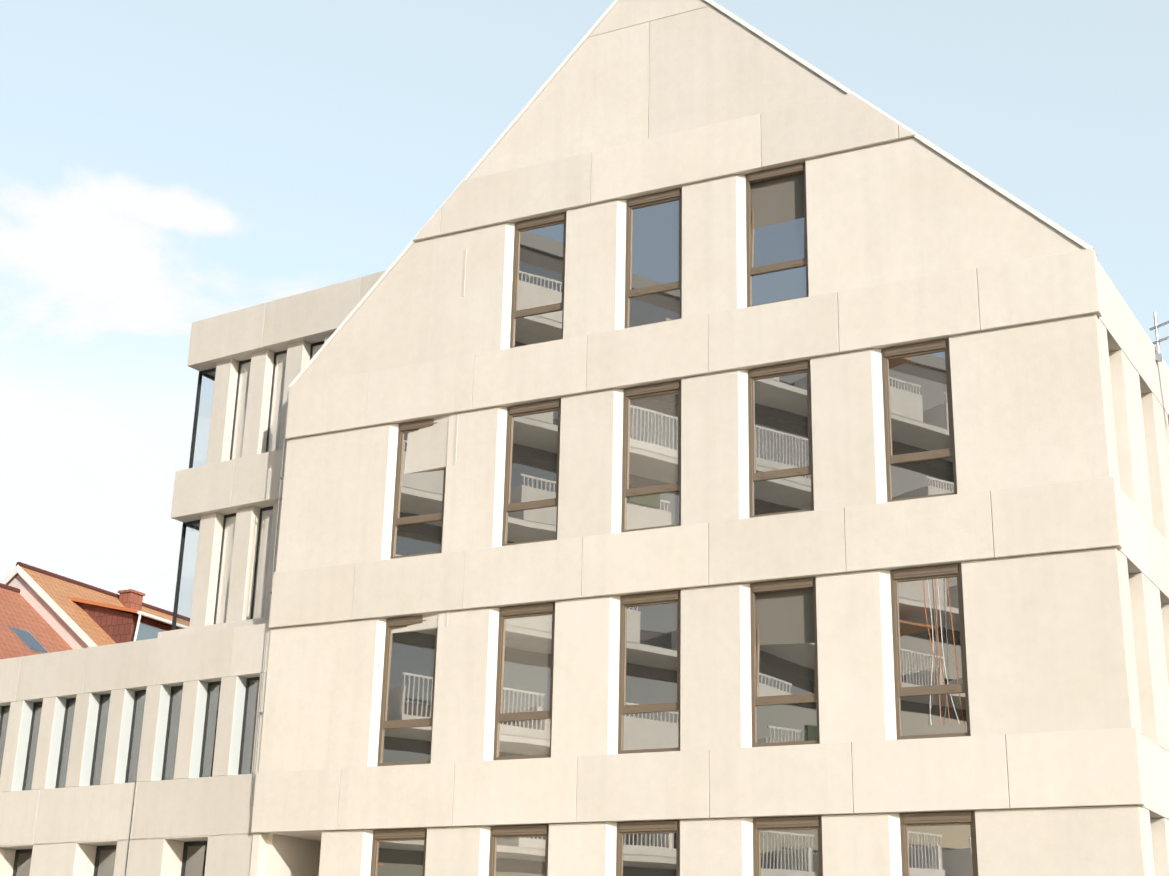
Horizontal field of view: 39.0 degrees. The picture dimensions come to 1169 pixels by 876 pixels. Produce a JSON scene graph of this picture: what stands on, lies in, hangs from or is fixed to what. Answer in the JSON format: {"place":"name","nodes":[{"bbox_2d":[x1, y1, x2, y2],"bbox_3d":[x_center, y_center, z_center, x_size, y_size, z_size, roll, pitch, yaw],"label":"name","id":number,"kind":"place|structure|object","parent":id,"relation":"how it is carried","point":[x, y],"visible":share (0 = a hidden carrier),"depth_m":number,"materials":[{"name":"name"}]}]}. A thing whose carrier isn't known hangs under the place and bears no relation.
{"place":"outdoors","nodes":[
{"label":"outdoors","id":0,"kind":"place"},
{"bbox_2d":[0,623,271,875],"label":"building facade","id":1,"kind":"structure","parent":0,"point":[72,824],"depth_m":28.19,"materials":[{"name":"beige concrete"}]},
{"bbox_2d":[0,677,259,875],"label":"wing window frames","id":2,"kind":"structure","parent":1,"relation":"attached to","point":[113,847],"depth_m":28.47,"materials":[{"name":"black metal"}]},
{"bbox_2d":[0,680,259,875],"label":"window glass","id":3,"kind":"object","parent":2,"relation":"in","point":[195,860],"visible":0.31,"depth_m":28.33,"materials":[{"name":"glass"}]},
{"bbox_2d":[125,782,135,875],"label":"joint","id":4,"kind":"object","parent":1,"relation":"attached to","point":[130,829],"visible":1,"depth_m":27.61,"materials":[{"name":"grey plastic"}]},
{"bbox_2d":[158,248,466,637],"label":"building facade","id":5,"kind":"structure","parent":1,"relation":"on","point":[215,489],"depth_m":29.35,"materials":[{"name":"beige concrete"}]},
{"bbox_2d":[171,341,323,629],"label":"window frames","id":6,"kind":"structure","parent":5,"relation":"attached to","point":[204,373],"depth_m":29.87,"materials":[{"name":"black metal"}]},
{"bbox_2d":[174,344,322,628],"bbox_3d":[-4.823,0.733,28.913,6.824,4.950,2.229,-22,-30,49],"label":"tower window glass","id":7,"kind":"object","parent":6,"relation":"in","point":[266,520],"visible":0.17,"depth_m":29.48,"materials":[{"name":"glass"}]},
{"bbox_2d":[263,832,321,875],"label":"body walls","id":8,"kind":"structure","parent":0,"point":[292,854],"depth_m":26.49,"materials":[{"name":"beige concrete"}]},
{"bbox_2d":[0,0,1168,617],"label":"sky","id":9,"kind":"structure","parent":0,"point":[166,166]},
{"bbox_3d":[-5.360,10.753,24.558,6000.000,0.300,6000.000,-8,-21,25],"label":"ground","id":10,"kind":"structure","parent":0,"visible":0},
{"bbox_2d":[8,575,88,648],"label":"house walls","id":11,"kind":"structure","parent":10,"relation":"on","point":[52,618],"depth_m":51.45,"materials":[{"name":"paint"}]},
{"bbox_2d":[0,588,72,658],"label":"house roof","id":12,"kind":"object","parent":11,"relation":"on","point":[18,610],"visible":0.25,"depth_m":49.91,"materials":[{"name":"tile"}]},
{"bbox_2d":[8,626,48,653],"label":"skylight","id":13,"kind":"object","parent":12,"relation":"in","point":[29,640],"visible":0.82,"depth_m":48.57,"materials":[{"name":"blue glass"}]},
{"bbox_2d":[0,562,189,646],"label":"roof trim","id":14,"kind":"structure","parent":11,"relation":"on","point":[56,608],"depth_m":52.41,"materials":[{"name":"white paint"}]},
{"bbox_2d":[67,596,188,642],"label":"dormer","id":15,"kind":"object","parent":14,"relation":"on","point":[117,624],"visible":0.52,"depth_m":51.84,"materials":[{"name":"tile"}]},
{"bbox_2d":[118,589,144,610],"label":"house chimney","id":16,"kind":"object","parent":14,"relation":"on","point":[131,598],"visible":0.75,"depth_m":56.04,"materials":[{"name":"brick"}]},
{"bbox_2d":[6,567,189,645],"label":"house roof","id":17,"kind":"object","parent":11,"relation":"on","point":[58,591],"visible":0.08,"depth_m":52.51,"materials":[{"name":"tile"}]},
{"bbox_2d":[249,0,1146,875],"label":"facade panels","id":18,"kind":"object","parent":10,"relation":"on","point":[709,108],"visible":0.94,"depth_m":24.46,"materials":[{"name":"beige concrete"}]},
{"bbox_2d":[252,392,288,806],"bbox_3d":[-5.197,2.541,27.419,0.050,7.066,0.040,-8,-21,25],"label":"drainpipe","id":19,"kind":"object","parent":18,"relation":"attached to","point":[260,712],"visible":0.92,"depth_m":27.32,"materials":[{"name":"grey metal"}]},
{"bbox_2d":[370,163,977,875],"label":"window frames","id":20,"kind":"structure","parent":18,"relation":"attached to","point":[908,819],"depth_m":24.36,"materials":[{"name":"brown metal"}]},
{"bbox_2d":[376,199,972,875],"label":"window glass","id":21,"kind":"object","parent":20,"relation":"attached to","point":[918,401],"visible":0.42,"depth_m":24.40,"materials":[{"name":"glass"}]},
{"bbox_2d":[923,577,963,724],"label":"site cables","id":22,"kind":"object","parent":21,"relation":"attached to","point":[942,648],"visible":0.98,"depth_m":22.18,"materials":[{"name":"brown plastic"}]},
{"bbox_2d":[397,173,974,829],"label":"window blinds","id":23,"kind":"object","parent":20,"relation":"attached to","point":[785,617],"depth_m":23.56,"materials":[{"name":"grey fabric"}]},
{"bbox_2d":[288,0,1097,387],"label":"roof edge trim","id":24,"kind":"structure","parent":18,"relation":"attached to","point":[918,136],"depth_m":26.46,"materials":[{"name":"silver metal"}]},
{"bbox_2d":[1097,260,1168,875],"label":"side wall panels","id":25,"kind":"object","parent":10,"relation":"on","point":[1136,381],"visible":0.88,"depth_m":23.08,"materials":[{"name":"beige concrete"}]},
{"bbox_2d":[1149,312,1168,361],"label":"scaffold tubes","id":26,"kind":"object","parent":25,"relation":"attached to","point":[1158,356],"visible":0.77,"depth_m":25.98,"materials":[{"name":"silver metal"}]},
{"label":"house walls","id":27,"kind":"structure","parent":10,"relation":"on"},
{"bbox_2d":[0,583,19,592],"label":"roof ridge","id":28,"kind":"structure","parent":27,"relation":"on","point":[10,588],"depth_m":51.95,"materials":[{"name":"red tile"}]}
]}

